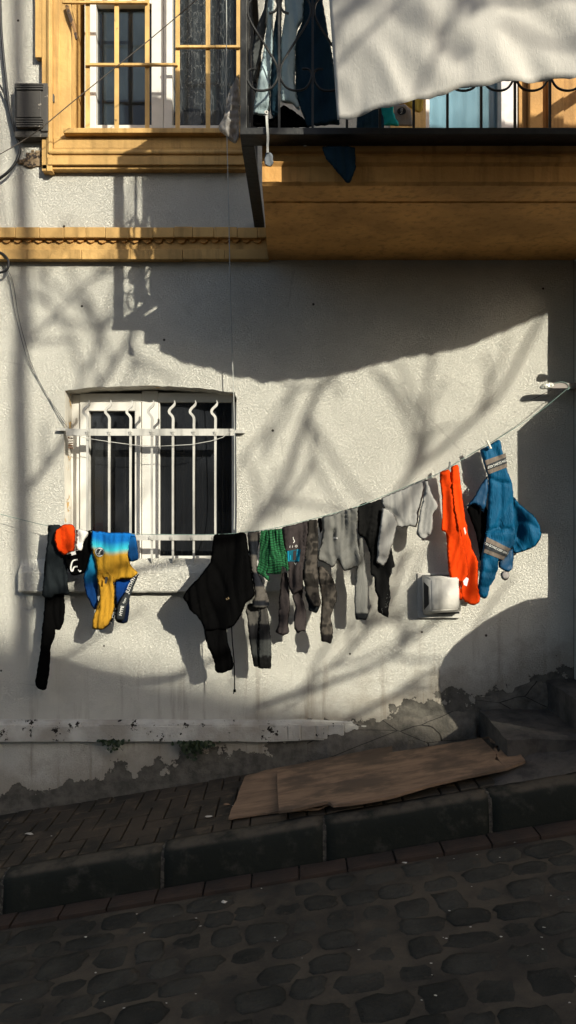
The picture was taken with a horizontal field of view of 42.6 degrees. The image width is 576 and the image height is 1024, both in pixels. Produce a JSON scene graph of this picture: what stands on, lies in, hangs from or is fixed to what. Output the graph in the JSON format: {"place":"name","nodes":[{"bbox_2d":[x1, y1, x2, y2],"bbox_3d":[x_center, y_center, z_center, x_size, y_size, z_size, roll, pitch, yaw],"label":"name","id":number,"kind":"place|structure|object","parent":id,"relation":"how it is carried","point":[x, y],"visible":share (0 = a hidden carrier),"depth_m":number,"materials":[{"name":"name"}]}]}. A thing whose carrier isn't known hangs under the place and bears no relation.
{"place":"outdoors","nodes":[
{"label":"outdoors","id":0,"kind":"place"},
{"bbox_2d":[0,736,573,867],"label":"pavement","id":1,"kind":"structure","parent":0,"point":[142,818],"depth_m":4.17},
{"bbox_2d":[228,746,392,819],"bbox_3d":[0.160,1.545,4.221,0.959,0.210,0.666,0,0,0],"label":"wooden board","id":2,"kind":"object","parent":1,"relation":"on","point":[257,794],"visible":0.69,"depth_m":4.23,"materials":[{"name":"brown wood"}]},
{"bbox_2d":[277,736,524,813],"bbox_3d":[0.628,1.530,4.416,1.386,0.426,1.244,0,0,0],"label":"wooden board","id":3,"kind":"object","parent":2,"relation":"on","point":[363,780],"visible":0.95,"depth_m":4.08,"materials":[{"name":"brown wood"}]},
{"bbox_2d":[479,678,575,785],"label":"stone steps","id":4,"kind":"structure","parent":1,"relation":"on","point":[542,742],"depth_m":4.16,"materials":[{"name":"concrete"}]},
{"bbox_2d":[0,840,575,1023],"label":"road","id":5,"kind":"structure","parent":0,"point":[116,987],"depth_m":3.03,"materials":[{"name":"grey stone"}]},
{"bbox_2d":[0,808,575,1023],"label":"ground","id":6,"kind":"structure","parent":0,"point":[396,941],"depth_m":3.00,"materials":[{"name":"grey stone"}]},
{"bbox_2d":[0,0,575,814],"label":"apartment house","id":7,"kind":"structure","parent":6,"relation":"on","point":[400,316],"depth_m":4.66,"materials":[{"name":"white paint"}]},
{"bbox_2d":[0,251,9,273],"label":"cable","id":8,"kind":"object","parent":7,"relation":"attached to","point":[8,263],"visible":1,"depth_m":4.59,"materials":[{"name":"black rubber"}]},
{"bbox_2d":[15,83,54,142],"bbox_3d":[-1.581,-2.496,4.616,0.240,0.339,0.108,0,0,0],"label":"junction box","id":9,"kind":"object","parent":7,"relation":"attached to","point":[31,108],"visible":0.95,"depth_m":4.57,"materials":[{"name":"grey plastic"}]},
{"bbox_2d":[0,85,14,132],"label":"cable","id":10,"kind":"object","parent":9,"relation":"attached to","point":[10,113],"visible":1,"depth_m":4.62,"materials":[{"name":"black rubber"}]},
{"bbox_2d":[0,0,20,179],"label":"cable","id":11,"kind":"object","parent":9,"relation":"attached to","point":[9,170],"visible":0.98,"depth_m":4.62,"materials":[{"name":"black rubber"}]},
{"bbox_2d":[6,267,65,422],"bbox_3d":[-1.581,-1.048,4.644,0.373,0.974,0.012,0,0,0],"label":"wire","id":12,"kind":"object","parent":7,"relation":"attached to","point":[26,346],"visible":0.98,"depth_m":4.65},
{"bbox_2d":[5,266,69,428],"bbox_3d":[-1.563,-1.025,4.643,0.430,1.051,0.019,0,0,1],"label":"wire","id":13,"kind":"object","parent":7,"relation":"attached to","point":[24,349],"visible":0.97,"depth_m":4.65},
{"bbox_2d":[0,0,196,153],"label":"wire","id":14,"kind":"object","parent":7,"relation":"attached to","point":[101,78],"visible":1,"depth_m":4.34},
{"bbox_2d":[97,739,129,752],"bbox_3d":[-1.086,1.456,4.596,0.213,0.096,0.049,0,0,0],"label":"wall weed","id":15,"kind":"object","parent":7,"relation":"attached to","point":[117,743],"depth_m":4.59,"materials":[{"name":"green plant"}]},
{"bbox_2d":[71,391,236,558],"bbox_3d":[-0.892,-0.216,4.882,1.113,1.148,0.168,0,0,0],"label":"window","id":16,"kind":"structure","parent":7,"relation":"in","point":[224,412],"depth_m":4.85,"materials":[{"name":"white plastic"}]},
{"bbox_2d":[90,0,218,127],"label":"window","id":17,"kind":"structure","parent":7,"relation":"in","point":[131,17],"depth_m":4.86,"materials":[{"name":"white plastic"}]},
{"bbox_2d":[171,740,220,760],"bbox_3d":[-0.571,1.480,4.595,0.311,0.138,0.052,0,0,0],"label":"wall weed","id":18,"kind":"object","parent":7,"relation":"attached to","point":[197,745],"depth_m":4.59,"materials":[{"name":"green plant"}]},
{"bbox_2d":[218,75,239,142],"bbox_3d":[-0.298,-2.042,3.747,0.112,0.340,0.087,0,0,0],"label":"plastic bag","id":19,"kind":"object","parent":7,"relation":"hanging from","point":[229,127],"visible":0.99,"depth_m":3.73,"materials":[{"name":"grey"}]},
{"bbox_2d":[226,0,234,527],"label":"cord","id":20,"kind":"object","parent":7,"relation":"hanging from","point":[230,281],"visible":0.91,"depth_m":4.55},
{"bbox_2d":[264,110,272,166],"bbox_3d":[-0.088,-1.725,3.418,0.043,0.255,0.021,0,0,0],"label":"hanging strap","id":21,"kind":"object","parent":7,"relation":"hanging from","point":[268,161],"visible":1,"depth_m":3.42,"materials":[{"name":"white plastic"}]},
{"bbox_2d":[252,0,355,182],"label":"hanging clothes","id":22,"kind":"object","parent":7,"relation":"hanging from","point":[341,160],"visible":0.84,"depth_m":3.53,"materials":[{"name":"blue fabric"}]},
{"bbox_2d":[356,106,398,127],"bbox_3d":[0.471,-2.065,3.906,0.216,0.276,0.121,0,0,0],"label":"teal cloth","id":23,"kind":"object","parent":7,"relation":"hanging from","point":[371,119],"visible":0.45,"depth_m":3.95,"materials":[{"name":"fabric"}]},
{"bbox_2d":[394,99,423,126],"bbox_3d":[0.658,-2.205,4.057,0.165,0.148,0.071,0,0,0],"label":"yellow shirt","id":24,"kind":"object","parent":7,"relation":"hanging from","point":[403,114],"visible":0.7,"depth_m":4.08,"materials":[{"name":"fabric"}]},
{"bbox_2d":[417,573,460,617],"bbox_3d":[0.952,0.524,4.580,0.275,0.279,0.170,0,0,0],"label":"heater flue","id":25,"kind":"object","parent":7,"relation":"attached to","point":[437,595],"visible":0.82,"depth_m":4.51,"materials":[{"name":"paint"}]},
{"bbox_2d":[329,0,575,119],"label":"bed sheet","id":26,"kind":"object","parent":7,"relation":"hanging from","point":[388,53],"visible":1,"depth_m":3.04,"materials":[{"name":"white fabric"}]},
{"bbox_2d":[390,78,575,127],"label":"balcony door","id":27,"kind":"structure","parent":7,"relation":"in","point":[464,107],"depth_m":4.72,"materials":[{"name":"plastic"}]},
{"bbox_2d":[539,382,575,389],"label":"line bracket","id":28,"kind":"object","parent":7,"relation":"attached to","point":[564,385],"visible":0.99,"depth_m":4.54,"materials":[{"name":"metal"}]},
{"bbox_2d":[1,389,566,534],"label":"clothes line","id":29,"kind":"object","parent":28,"relation":"hanging from","point":[325,515],"visible":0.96,"depth_m":4.50,"materials":[{"name":"grey plastic"}]},
{"bbox_2d":[35,525,68,689],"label":"black trousers","id":30,"kind":"object","parent":29,"relation":"hanging from","point":[55,590],"visible":0.91,"depth_m":4.52,"materials":[{"name":"black fabric"}]},
{"bbox_2d":[54,524,75,554],"bbox_3d":[-1.333,0.167,4.445,0.145,0.189,0.039,0,0,16],"label":"orange hat","id":31,"kind":"object","parent":29,"relation":"hanging from","point":[65,537],"visible":1,"depth_m":4.45,"materials":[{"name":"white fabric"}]},
{"bbox_2d":[65,530,91,575],"bbox_3d":[-1.269,0.247,4.480,0.170,0.276,0.026,0,0,4],"label":"black shirt","id":32,"kind":"object","parent":29,"relation":"hanging from","point":[76,563],"visible":0.98,"depth_m":4.48,"materials":[{"name":"black fabric"}]},
{"bbox_2d":[76,529,87,550],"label":"white shorts","id":33,"kind":"object","parent":29,"relation":"hanging from","point":[81,535],"visible":1,"depth_m":4.46,"materials":[{"name":"fabric"}]},
{"bbox_2d":[83,530,138,629],"bbox_3d":[-1.066,0.406,4.425,0.340,0.594,0.115,0,0,0],"label":"gradient hoodie","id":34,"kind":"object","parent":29,"relation":"hanging from","point":[112,555],"visible":1,"depth_m":4.43,"materials":[{"name":"fabric"}]},
{"bbox_2d":[183,532,254,693],"bbox_3d":[-0.410,0.597,4.376,0.426,0.956,0.068,0,0,0],"label":"black hoodie","id":35,"kind":"object","parent":29,"relation":"hanging from","point":[219,594],"visible":1,"depth_m":4.37,"materials":[{"name":"black fabric"}]},
{"bbox_2d":[246,531,271,668],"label":"striped trousers","id":36,"kind":"object","parent":29,"relation":"hanging from","point":[259,635],"visible":0.99,"depth_m":4.44,"materials":[{"name":"fabric"}]},
{"bbox_2d":[257,528,288,580],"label":"green shorts","id":37,"kind":"object","parent":29,"relation":"hanging from","point":[273,559],"visible":1,"depth_m":4.39,"materials":[{"name":"fabric"}]},
{"bbox_2d":[276,521,307,635],"bbox_3d":[0.025,0.400,4.439,0.202,0.693,0.081,0,0,0],"label":"dark sweatshirt","id":38,"kind":"object","parent":29,"relation":"hanging from","point":[295,538],"visible":0.99,"depth_m":4.44,"materials":[{"name":"grey fabric"}]},
{"bbox_2d":[303,519,336,643],"bbox_3d":[0.192,0.420,4.436,0.212,0.751,0.076,0,0,-9],"label":"camouflage hoodie","id":39,"kind":"object","parent":29,"relation":"hanging from","point":[312,570],"visible":1,"depth_m":4.44,"materials":[{"name":"fabric"}]},
{"bbox_2d":[318,507,367,619],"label":"grey trousers","id":40,"kind":"object","parent":29,"relation":"hanging from","point":[341,543],"visible":1,"depth_m":4.45,"materials":[{"name":"fabric"}]},
{"bbox_2d":[358,499,394,616],"bbox_3d":[0.539,0.284,4.516,0.231,0.724,0.045,0,0,0],"label":"black lace top","id":41,"kind":"object","parent":29,"relation":"hanging from","point":[369,517],"visible":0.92,"depth_m":4.51,"materials":[{"name":"black fabric"}]},
{"bbox_2d":[376,479,437,565],"bbox_3d":[0.723,0.065,4.502,0.377,0.532,0.060,0,0,2],"label":"grey sweatshirt","id":42,"kind":"object","parent":29,"relation":"hanging from","point":[401,509],"visible":1,"depth_m":4.49,"materials":[{"name":"grey fabric"}]},
{"bbox_2d":[440,465,479,604],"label":"orange trousers","id":43,"kind":"object","parent":29,"relation":"hanging from","point":[462,563],"visible":1,"depth_m":4.52,"materials":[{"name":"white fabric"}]},
{"bbox_2d":[467,440,541,598],"bbox_3d":[1.327,0.045,4.542,0.462,0.976,0.103,0,0,-6],"label":"blue jacket","id":44,"kind":"object","parent":29,"relation":"hanging from","point":[506,525],"visible":0.99,"depth_m":4.52,"materials":[{"name":"blue fabric"}]},
{"bbox_2d":[0,772,575,914],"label":"kerb","id":45,"kind":"structure","parent":6,"relation":"on","point":[251,850],"depth_m":3.74,"materials":[{"name":"stone"}]},
{"bbox_2d":[0,788,492,914],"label":"kerb mortar","id":46,"kind":"object","parent":45,"relation":"attached to","point":[324,853],"visible":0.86,"depth_m":3.74,"materials":[{"name":"grey concrete"}]},
{"bbox_2d":[0,819,575,929],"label":"gutter","id":47,"kind":"object","parent":6,"relation":"on","point":[307,871],"visible":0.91,"depth_m":3.63,"materials":[{"name":"grey stone"}]},
{"bbox_2d":[7,805,575,1008],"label":"litter","id":48,"kind":"object","parent":6,"relation":"on","point":[359,949],"visible":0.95,"depth_m":2.93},
{"bbox_2d":[574,259,575,678],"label":"neighbour house","id":49,"kind":"structure","parent":6,"relation":"on","point":[575,470],"depth_m":4.64,"materials":[{"name":"paint"}]}
]}

